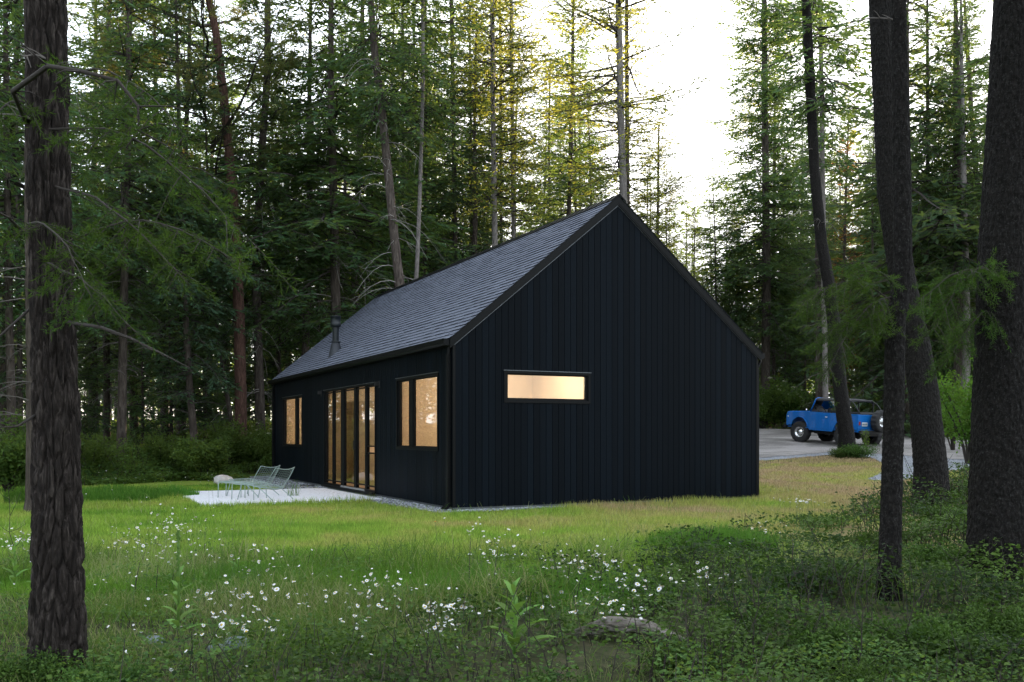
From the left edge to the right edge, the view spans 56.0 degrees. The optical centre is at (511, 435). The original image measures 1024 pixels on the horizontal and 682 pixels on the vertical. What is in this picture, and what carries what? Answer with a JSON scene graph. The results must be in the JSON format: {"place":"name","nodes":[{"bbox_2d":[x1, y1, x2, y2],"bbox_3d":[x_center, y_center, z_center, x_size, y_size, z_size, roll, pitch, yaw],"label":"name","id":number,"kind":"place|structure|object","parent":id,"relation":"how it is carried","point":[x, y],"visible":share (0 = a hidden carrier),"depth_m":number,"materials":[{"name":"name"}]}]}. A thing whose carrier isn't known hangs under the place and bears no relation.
{"place":"outdoors","nodes":[
{"label":"outdoors","id":0,"kind":"place"},
{"bbox_2d":[0,455,967,600],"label":"lawn grass","id":1,"kind":"structure","parent":0,"point":[390,524],"depth_m":14.19,"materials":[{"name":"green plant"}]},
{"bbox_2d":[0,0,992,419],"label":"sky","id":2,"kind":"structure","parent":0,"point":[703,47],"materials":[{"name":"white"}]},
{"bbox_2d":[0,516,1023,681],"bbox_3d":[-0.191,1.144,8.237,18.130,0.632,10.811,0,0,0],"label":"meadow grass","id":3,"kind":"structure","parent":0,"point":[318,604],"depth_m":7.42,"materials":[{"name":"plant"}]},
{"bbox_2d":[0,423,1023,681],"bbox_3d":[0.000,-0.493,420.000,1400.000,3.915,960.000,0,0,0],"label":"ground","id":4,"kind":"structure","parent":0,"point":[594,651],"depth_m":6.74,"materials":[{"name":"plant"}]},
{"bbox_2d":[0,0,24,189],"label":"fir tree","id":5,"kind":"object","parent":4,"relation":"on","point":[5,142],"visible":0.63,"depth_m":22.84,"materials":[{"name":"green plant"}]},
{"bbox_2d":[0,430,25,491],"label":"shrub","id":6,"kind":"object","parent":4,"relation":"on","point":[12,468],"visible":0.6,"depth_m":21.84,"materials":[{"name":"green plant"}]},
{"bbox_2d":[0,0,91,428],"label":"fir tree","id":7,"kind":"object","parent":4,"relation":"on","point":[19,332],"visible":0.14,"depth_m":28.93,"materials":[{"name":"green plant"}]},
{"bbox_2d":[0,638,93,681],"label":"shrub","id":8,"kind":"object","parent":4,"relation":"on","point":[8,666],"visible":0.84,"depth_m":5.12,"materials":[{"name":"green plant"}]},
{"bbox_2d":[0,0,133,511],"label":"fir tree","id":9,"kind":"object","parent":4,"relation":"on","point":[29,426],"visible":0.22,"depth_m":16.35,"materials":[{"name":"brown plant"}]},
{"bbox_2d":[0,0,135,450],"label":"fir tree","id":10,"kind":"object","parent":4,"relation":"on","point":[8,195],"visible":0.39,"depth_m":24.93,"materials":[{"name":"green plant"}]},
{"bbox_2d":[16,274,129,452],"bbox_3d":[-14.175,-1.722,30.985,3.448,7.047,3.737,0,0,-28],"label":"young fir","id":11,"kind":"object","parent":4,"relation":"on","point":[87,377],"visible":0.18,"depth_m":30.95,"materials":[{"name":"green plant"}]},
{"bbox_2d":[0,0,151,433],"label":"fir tree","id":12,"kind":"object","parent":4,"relation":"on","point":[89,143],"visible":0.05,"depth_m":45.20,"materials":[{"name":"green plant"}]},
{"bbox_2d":[0,7,153,440],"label":"fir tree","id":13,"kind":"object","parent":4,"relation":"on","point":[3,364],"visible":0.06,"depth_m":33.77,"materials":[{"name":"green plant"}]},
{"bbox_2d":[80,428,124,477],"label":"shrub","id":14,"kind":"object","parent":4,"relation":"on","point":[92,454],"visible":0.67,"depth_m":26.93,"materials":[{"name":"green plant"}]},
{"bbox_2d":[47,650,167,681],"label":"shrub","id":15,"kind":"object","parent":4,"relation":"on","point":[114,677],"visible":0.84,"depth_m":5.02,"materials":[{"name":"green plant"}]},
{"bbox_2d":[69,0,178,442],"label":"fir tree","id":16,"kind":"object","parent":4,"relation":"on","point":[106,358],"visible":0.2,"depth_m":37.84,"materials":[{"name":"green plant"}]},
{"bbox_2d":[82,483,172,501],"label":"grass clump","id":17,"kind":"object","parent":4,"relation":"on","point":[107,492],"visible":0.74,"depth_m":19.39,"materials":[{"name":"plant"}]},
{"bbox_2d":[17,0,239,474],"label":"fir tree","id":18,"kind":"object","parent":4,"relation":"on","point":[127,199],"visible":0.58,"depth_m":29.35,"materials":[{"name":"green plant"}]},
{"bbox_2d":[0,419,271,486],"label":"thicket","id":19,"kind":"object","parent":4,"relation":"on","point":[235,471],"visible":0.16,"depth_m":27.86,"materials":[{"name":"green plant"}]},
{"bbox_2d":[70,0,204,438],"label":"fir tree","id":20,"kind":"object","parent":4,"relation":"on","point":[130,278],"visible":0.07,"depth_m":39.83,"materials":[{"name":"green plant"}]},
{"bbox_2d":[30,545,244,586],"bbox_3d":[-3.631,1.228,9.398,2.193,0.374,2.204,0,0,0],"label":"grass clump","id":21,"kind":"object","parent":4,"relation":"on","point":[145,566],"visible":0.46,"depth_m":9.40,"materials":[{"name":"plant"}]},
{"bbox_2d":[104,267,181,445],"bbox_3d":[-12.644,-2.334,32.885,2.304,7.000,2.576,0,0,-32],"label":"young fir","id":22,"kind":"object","parent":4,"relation":"on","point":[143,421],"visible":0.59,"depth_m":32.76,"materials":[{"name":"green plant"}]},
{"bbox_2d":[0,0,303,680],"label":"fir tree","id":23,"kind":"object","parent":4,"relation":"on","point":[57,614],"visible":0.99,"depth_m":5.33,"materials":[{"name":"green plant"}]},
{"bbox_2d":[77,0,230,436],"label":"fir tree","id":24,"kind":"object","parent":4,"relation":"on","point":[164,84],"visible":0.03,"depth_m":42.36,"materials":[{"name":"green plant"}]},
{"bbox_2d":[138,430,180,472],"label":"shrub","id":25,"kind":"object","parent":4,"relation":"on","point":[160,446],"visible":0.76,"depth_m":28.74,"materials":[{"name":"green plant"}]},
{"bbox_2d":[99,214,248,444],"bbox_3d":[-12.199,-3.106,35.122,5.084,9.761,4.754,-1,0,6],"label":"young fir","id":26,"kind":"object","parent":4,"relation":"on","point":[171,405],"visible":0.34,"depth_m":34.45,"materials":[{"name":"green plant"}]},
{"bbox_2d":[160,530,208,636],"bbox_3d":[-2.269,1.017,6.636,0.291,0.746,0.291,0,0,-41],"label":"mullein","id":27,"kind":"object","parent":4,"relation":"on","point":[176,594],"visible":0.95,"depth_m":6.60,"materials":[{"name":"green plant"}]},
{"bbox_2d":[106,0,270,437],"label":"fir tree","id":28,"kind":"object","parent":4,"relation":"on","point":[192,26],"visible":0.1,"depth_m":38.20,"materials":[{"name":"green plant"}]},
{"bbox_2d":[111,0,276,456],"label":"fir tree","id":29,"kind":"object","parent":4,"relation":"on","point":[188,360],"visible":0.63,"depth_m":30.77,"materials":[{"name":"green plant"}]},
{"bbox_2d":[151,221,250,429],"bbox_3d":[-12.310,-4.127,38.053,3.910,10.000,3.747,0,-1,-16],"label":"young fir","id":30,"kind":"object","parent":4,"relation":"on","point":[231,375],"visible":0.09,"depth_m":37.72,"materials":[{"name":"green plant"}]},
{"bbox_2d":[168,433,235,479],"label":"shrub","id":31,"kind":"object","parent":4,"relation":"on","point":[193,459],"visible":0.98,"depth_m":28.30,"materials":[{"name":"green plant"}]},
{"bbox_2d":[173,308,234,442],"bbox_3d":[-11.001,-1.905,34.849,2.633,5.866,2.394,0,0,-34],"label":"young fir","id":32,"kind":"object","parent":4,"relation":"on","point":[218,402],"visible":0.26,"depth_m":34.83,"materials":[{"name":"green plant"}]},
{"bbox_2d":[79,0,335,462],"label":"pine tree","id":33,"kind":"object","parent":4,"relation":"on","point":[239,347],"visible":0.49,"depth_m":31.33,"materials":[{"name":"green plant"}]},
{"bbox_2d":[147,0,280,431],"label":"fir tree","id":34,"kind":"object","parent":4,"relation":"on","point":[230,101],"visible":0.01,"depth_m":47.74,"materials":[{"name":"green plant"}]},
{"bbox_2d":[132,558,319,603],"bbox_3d":[-2.596,1.274,8.795,1.689,0.296,1.691,0,0,0],"label":"grass clump","id":35,"kind":"object","parent":4,"relation":"on","point":[213,571],"visible":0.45,"depth_m":8.71,"materials":[{"name":"plant"}]},
{"bbox_2d":[184,0,270,435],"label":"fir tree","id":36,"kind":"object","parent":4,"relation":"on","point":[227,397],"visible":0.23,"depth_m":32.95,"materials":[{"name":"green plant"}]},
{"bbox_2d":[194,414,262,465],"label":"shrub","id":37,"kind":"object","parent":4,"relation":"on","point":[234,456],"visible":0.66,"depth_m":30.93,"materials":[{"name":"green plant"}]},
{"bbox_2d":[174,40,297,426],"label":"fir tree","id":38,"kind":"object","parent":4,"relation":"on","point":[250,295],"visible":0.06,"depth_m":40.04,"materials":[{"name":"green plant"}]},
{"bbox_2d":[235,432,271,470],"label":"shrub","id":39,"kind":"object","parent":4,"relation":"on","point":[258,453],"visible":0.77,"depth_m":31.13,"materials":[{"name":"green plant"}]},
{"bbox_2d":[174,0,348,434],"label":"fir tree","id":40,"kind":"object","parent":4,"relation":"on","point":[257,301],"visible":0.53,"depth_m":33.03,"materials":[{"name":"green plant"}]},
{"bbox_2d":[158,568,380,629],"bbox_3d":[-1.914,1.241,7.619,1.890,0.358,1.997,0,0,0],"label":"grass clump","id":41,"kind":"object","parent":4,"relation":"on","point":[237,602],"visible":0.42,"depth_m":7.43,"materials":[{"name":"plant"}]},
{"bbox_2d":[231,246,321,428],"bbox_3d":[-9.678,-3.394,39.802,4.079,9.762,4.536,0,0,-28],"label":"young fir","id":42,"kind":"object","parent":4,"relation":"on","point":[272,365],"visible":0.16,"depth_m":39.68,"materials":[{"name":"green plant"}]},
{"bbox_2d":[186,488,380,506],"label":"patio","id":43,"kind":"structure","parent":4,"relation":"on","point":[208,497],"depth_m":20.37,"materials":[{"name":"concrete"}]},
{"bbox_2d":[220,0,393,355],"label":"fir tree","id":44,"kind":"object","parent":4,"relation":"on","point":[307,335],"visible":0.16,"depth_m":35.75,"materials":[{"name":"green plant"}]},
{"bbox_2d":[189,0,480,346],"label":"fir tree","id":45,"kind":"object","parent":4,"relation":"on","point":[330,118],"visible":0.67,"depth_m":33.13,"materials":[{"name":"green plant"}]},
{"bbox_2d":[290,0,424,343],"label":"fir tree","id":46,"kind":"object","parent":4,"relation":"on","point":[379,291],"visible":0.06,"depth_m":39.89,"materials":[{"name":"green plant"}]},
{"bbox_2d":[320,0,446,305],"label":"fir tree","id":47,"kind":"object","parent":4,"relation":"on","point":[382,104],"visible":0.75,"depth_m":30.39,"materials":[{"name":"green plant"}]},
{"bbox_2d":[242,475,525,511],"bbox_3d":[-4.283,1.267,22.945,2.841,0.070,15.198,0,0,-35],"label":"gravel border","id":48,"kind":"object","parent":4,"relation":"on","point":[260,477],"visible":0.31,"depth_m":25.20,"materials":[{"name":"gravel"}]},
{"bbox_2d":[247,478,573,511],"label":"gravel stones","id":49,"kind":"object","parent":48,"relation":"on","point":[390,500],"visible":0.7,"depth_m":18.46,"materials":[{"name":"gravel"}]},
{"bbox_2d":[341,0,470,300],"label":"fir tree","id":50,"kind":"object","parent":4,"relation":"on","point":[438,159],"visible":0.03,"depth_m":44.39,"materials":[{"name":"green plant"}]},
{"bbox_2d":[1,475,824,681],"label":"daisies","id":51,"kind":"object","parent":4,"relation":"on","point":[435,605],"visible":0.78,"depth_m":7.61,"materials":[{"name":"white plant"}]},
{"bbox_2d":[352,0,487,279],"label":"fir tree","id":52,"kind":"object","parent":4,"relation":"on","point":[424,62],"visible":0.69,"depth_m":31.47,"materials":[{"name":"green plant"}]},
{"bbox_2d":[366,0,484,282],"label":"fir tree","id":53,"kind":"object","parent":4,"relation":"on","point":[427,176],"visible":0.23,"depth_m":40.42,"materials":[{"name":"green plant"}]},
{"bbox_2d":[402,0,519,272],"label":"fir tree","id":54,"kind":"object","parent":4,"relation":"on","point":[452,5],"visible":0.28,"depth_m":39.62,"materials":[{"name":"green plant"}]},
{"bbox_2d":[427,0,507,271],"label":"fir tree","id":55,"kind":"object","parent":4,"relation":"on","point":[474,162],"visible":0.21,"depth_m":38.29,"materials":[{"name":"green plant"}]},
{"bbox_2d":[407,0,571,246],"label":"larch tree","id":56,"kind":"object","parent":4,"relation":"on","point":[493,42],"visible":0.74,"depth_m":35.73,"materials":[{"name":"green plant"}]},
{"bbox_2d":[449,0,554,252],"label":"larch tree","id":57,"kind":"object","parent":4,"relation":"on","point":[488,125],"visible":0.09,"depth_m":45.91,"materials":[{"name":"plant"}]},
{"bbox_2d":[0,532,1023,681],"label":"meadow weeds","id":58,"kind":"object","parent":4,"relation":"on","point":[253,648],"visible":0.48,"depth_m":5.72,"materials":[{"name":"green plant"}]},
{"bbox_2d":[456,0,569,245],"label":"larch tree","id":59,"kind":"object","parent":4,"relation":"on","point":[512,213],"visible":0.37,"depth_m":37.65,"materials":[{"name":"green plant"}]},
{"bbox_2d":[268,193,764,510],"bbox_3d":[-1.163,-1.435,24.591,7.064,6.208,14.515,0,0,-26],"label":"cabin","id":60,"kind":"object","parent":4,"relation":"on","point":[607,349],"visible":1,"depth_m":18.46,"materials":[{"name":"wood"}]},
{"bbox_2d":[282,394,301,446],"bbox_3d":[-6.222,-0.402,27.425,0.120,1.442,2.384,0,0,-26],"label":"window","id":61,"kind":"structure","parent":60,"relation":"in","point":[291,405],"depth_m":27.56,"materials":[{"name":"metal"}]},
{"bbox_2d":[321,382,375,494],"bbox_3d":[-3.815,0.063,22.418,0.170,2.412,4.214,0,0,-26],"label":"patio door","id":62,"kind":"structure","parent":60,"relation":"in","point":[331,396],"depth_m":22.78,"materials":[{"name":"metal"}]},
{"bbox_2d":[395,372,438,450],"bbox_3d":[-1.788,-0.432,18.311,0.120,1.422,2.294,0,0,-26],"label":"window","id":63,"kind":"structure","parent":60,"relation":"in","point":[412,379],"depth_m":18.57,"materials":[{"name":"metal"}]},
{"bbox_2d":[504,370,589,403],"bbox_3d":[0.638,-0.872,17.496,1.794,0.582,0.120,0,0,-26],"label":"window","id":64,"kind":"structure","parent":60,"relation":"in","point":[586,375],"depth_m":17.48,"materials":[{"name":"metal"}]},
{"bbox_2d":[483,577,556,657],"bbox_3d":[0.035,1.113,5.902,0.407,0.489,0.400,0,0,31],"label":"mullein","id":65,"kind":"object","parent":4,"relation":"on","point":[515,637],"visible":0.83,"depth_m":5.90,"materials":[{"name":"green plant"}]},
{"bbox_2d":[46,454,1023,681],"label":"ground cover","id":66,"kind":"object","parent":4,"relation":"on","point":[936,529],"visible":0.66,"depth_m":6.71,"materials":[{"name":"green plant"}]},
{"bbox_2d":[415,560,678,619],"bbox_3d":[0.298,1.243,8.206,2.292,0.286,2.267,0,0,0],"label":"grass clump","id":67,"kind":"object","parent":4,"relation":"on","point":[575,581],"visible":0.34,"depth_m":7.94,"materials":[{"name":"plant"}]},
{"bbox_2d":[518,0,618,228],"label":"fir tree","id":68,"kind":"object","parent":4,"relation":"on","point":[570,156],"visible":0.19,"depth_m":41.79,"materials":[{"name":"green plant"}]},
{"bbox_2d":[534,0,612,213],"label":"fir tree","id":69,"kind":"object","parent":4,"relation":"on","point":[577,138],"visible":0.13,"depth_m":55.79,"materials":[{"name":"green plant"}]},
{"bbox_2d":[526,0,712,207],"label":"larch tree","id":70,"kind":"object","parent":4,"relation":"on","point":[617,31],"visible":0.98,"depth_m":34.38,"materials":[{"name":"green plant"}]},
{"bbox_2d":[574,616,684,640],"bbox_3d":[0.785,1.306,6.480,0.754,0.176,0.154,0,0,10],"label":"rock","id":71,"kind":"object","parent":4,"relation":"on","point":[623,624],"visible":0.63,"depth_m":6.44,"materials":[{"name":"grey stone"}]},
{"bbox_2d":[580,0,680,242],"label":"larch tree","id":72,"kind":"object","parent":4,"relation":"on","point":[627,41],"visible":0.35,"depth_m":38.87,"materials":[{"name":"plant"}]},
{"bbox_2d":[613,116,718,287],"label":"larch tree","id":73,"kind":"object","parent":4,"relation":"on","point":[674,189],"visible":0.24,"depth_m":43.67,"materials":[{"name":"plant"}]},
{"bbox_2d":[629,628,732,679],"bbox_3d":[0.992,1.301,5.647,0.644,0.272,0.607,0,0,4],"label":"shrub","id":74,"kind":"object","parent":4,"relation":"on","point":[660,652],"visible":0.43,"depth_m":5.57,"materials":[{"name":"green plant"}]},
{"bbox_2d":[647,521,779,555],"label":"grass clump","id":75,"kind":"object","parent":4,"relation":"on","point":[726,530],"visible":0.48,"depth_m":11.16,"materials":[{"name":"plant"}]},
{"bbox_2d":[682,156,761,341],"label":"fir tree","id":76,"kind":"object","parent":4,"relation":"on","point":[716,292],"visible":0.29,"depth_m":55.87,"materials":[{"name":"green plant"}]},
{"bbox_2d":[691,597,794,643],"bbox_3d":[1.618,1.281,6.591,0.688,0.308,0.730,0,0,-12],"label":"shrub","id":77,"kind":"object","parent":4,"relation":"on","point":[764,617],"visible":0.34,"depth_m":6.57,"materials":[{"name":"green plant"}]},
{"bbox_2d":[690,0,841,427],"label":"fir tree","id":78,"kind":"object","parent":4,"relation":"on","point":[767,239],"visible":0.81,"depth_m":55.37,"materials":[{"name":"green plant"}]},
{"bbox_2d":[748,77,804,423],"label":"fir tree","id":79,"kind":"object","parent":4,"relation":"on","point":[774,360],"visible":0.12,"depth_m":59.89,"materials":[{"name":"green plant"}]},
{"bbox_2d":[759,374,800,427],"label":"shrub","id":80,"kind":"object","parent":4,"relation":"on","point":[774,392],"visible":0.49,"depth_m":53.90,"materials":[{"name":"green plant"}]},
{"bbox_2d":[764,384,813,427],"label":"shrub","id":81,"kind":"object","parent":4,"relation":"on","point":[793,406],"visible":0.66,"depth_m":54.41,"materials":[{"name":"green plant"}]},
{"bbox_2d":[772,284,831,409],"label":"young fir","id":82,"kind":"object","parent":4,"relation":"on","point":[799,374],"visible":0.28,"depth_m":56.84,"materials":[{"name":"green plant"}]},
{"bbox_2d":[792,85,844,409],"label":"fir tree","id":83,"kind":"object","parent":4,"relation":"on","point":[817,282],"visible":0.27,"depth_m":51.86,"materials":[{"name":"green plant"}]},
{"bbox_2d":[735,0,909,449],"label":"fir tree","id":84,"kind":"object","parent":4,"relation":"on","point":[812,118],"visible":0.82,"depth_m":33.85,"materials":[{"name":"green plant"}]},
{"bbox_2d":[774,0,874,402],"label":"fir tree","id":85,"kind":"object","parent":4,"relation":"on","point":[823,152],"visible":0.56,"depth_m":43.90,"materials":[{"name":"green plant"}]},
{"bbox_2d":[769,615,895,673],"bbox_3d":[2.021,1.301,6.010,0.728,0.326,0.773,0,0,-31],"label":"shrub","id":86,"kind":"object","parent":4,"relation":"on","point":[800,640],"visible":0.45,"depth_m":5.98,"materials":[{"name":"green plant"}]},
{"bbox_2d":[808,140,870,395],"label":"tree","id":87,"kind":"object","parent":4,"relation":"on","point":[845,256],"visible":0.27,"depth_m":57.94,"materials":[{"name":"plant"}]},
{"bbox_2d":[825,94,869,350],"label":"tree","id":88,"kind":"object","parent":4,"relation":"on","point":[839,228],"visible":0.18,"depth_m":63.91,"materials":[{"name":"green plant"}]},
{"bbox_2d":[781,0,941,600],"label":"fir tree","id":89,"kind":"object","parent":4,"relation":"on","point":[893,323],"visible":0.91,"depth_m":8.13,"materials":[{"name":"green plant"}]},
{"bbox_2d":[759,452,968,479],"bbox_3d":[16.460,0.885,30.300,27.000,0.551,11.400,0,0,0],"label":"gravel shoulder","id":90,"kind":"object","parent":4,"relation":"on","point":[908,460],"visible":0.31,"depth_m":31.73},
{"bbox_2d":[849,127,886,406],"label":"fir tree","id":91,"kind":"object","parent":4,"relation":"on","point":[873,234],"visible":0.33,"depth_m":55.28,"materials":[{"name":"green plant"}]},
{"bbox_2d":[798,54,940,405],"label":"young fir","id":92,"kind":"object","parent":4,"relation":"on","point":[860,232],"visible":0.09,"depth_m":58.86,"materials":[{"name":"green plant"}]},
{"bbox_2d":[809,649,941,681],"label":"shrub","id":93,"kind":"object","parent":4,"relation":"on","point":[861,674],"visible":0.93,"depth_m":5.07,"materials":[{"name":"green plant"}]},
{"bbox_2d":[794,0,988,437],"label":"young fir","id":94,"kind":"object","parent":4,"relation":"on","point":[950,212],"visible":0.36,"depth_m":44.45,"materials":[{"name":"green plant"}]},
{"bbox_2d":[868,0,952,510],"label":"fir tree","id":95,"kind":"object","parent":4,"relation":"on","point":[929,451],"visible":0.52,"depth_m":16.33,"materials":[{"name":"brown plant"}]},
{"bbox_2d":[856,0,976,353],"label":"fir tree","id":96,"kind":"object","parent":4,"relation":"on","point":[927,19],"visible":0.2,"depth_m":45.54,"materials":[{"name":"green plant"}]},
{"bbox_2d":[846,602,1000,658],"bbox_3d":[2.616,1.280,6.150,0.902,0.381,0.849,0,0,26],"label":"shrub","id":97,"kind":"object","parent":4,"relation":"on","point":[933,629],"visible":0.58,"depth_m":6.12,"materials":[{"name":"green plant"}]},
{"bbox_2d":[902,535,987,574],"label":"shrub","id":98,"kind":"object","parent":4,"relation":"on","point":[934,554],"visible":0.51,"depth_m":9.44,"materials":[{"name":"green plant"}]},
{"bbox_2d":[910,0,987,435],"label":"fir tree","id":99,"kind":"object","parent":4,"relation":"on","point":[957,366],"visible":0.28,"depth_m":44.57,"materials":[{"name":"green plant"}]},
{"bbox_2d":[910,0,992,436],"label":"fir tree","id":100,"kind":"object","parent":4,"relation":"on","point":[963,165],"visible":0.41,"depth_m":43.84,"materials":[{"name":"green plant"}]},
{"bbox_2d":[937,355,973,463],"bbox_3d":[14.181,-0.863,30.121,2.497,3.620,2.491,0,0,37],"label":"maple sapling","id":101,"kind":"object","parent":4,"relation":"on","point":[961,428],"visible":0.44,"depth_m":29.96,"materials":[{"name":"green plant"}]},
{"bbox_2d":[941,370,971,449],"bbox_3d":[16.363,-1.004,35.984,2.242,3.258,2.247,0,0,38],"label":"maple sapling","id":102,"kind":"object","parent":4,"relation":"on","point":[957,384],"visible":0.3,"depth_m":35.92,"materials":[{"name":"green plant"}]},
{"bbox_2d":[932,0,989,379],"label":"fir tree","id":103,"kind":"object","parent":4,"relation":"on","point":[974,26],"visible":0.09,"depth_m":46.90,"materials":[{"name":"green plant"}]},
{"bbox_2d":[906,0,1023,582],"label":"fir tree","id":104,"kind":"object","parent":4,"relation":"on","point":[995,494],"visible":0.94,"depth_m":9.20,"materials":[{"name":"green plant"}]},
{"bbox_2d":[939,593,1023,640],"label":"shrub","id":105,"kind":"object","parent":4,"relation":"on","point":[1010,619],"visible":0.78,"depth_m":6.58,"materials":[{"name":"green plant"}]},
{"bbox_2d":[759,429,967,459],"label":"driveway","id":106,"kind":"structure","parent":0,"point":[777,442],"depth_m":38.44,"materials":[{"name":"concrete"}]},
{"bbox_2d":[784,397,882,444],"bbox_3d":[13.281,-0.578,39.263,2.070,1.889,4.390,0,4,-28],"label":"off road car","id":107,"kind":"object","parent":106,"relation":"on","point":[819,416],"visible":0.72,"depth_m":38.91,"materials":[{"name":"blue paint"}]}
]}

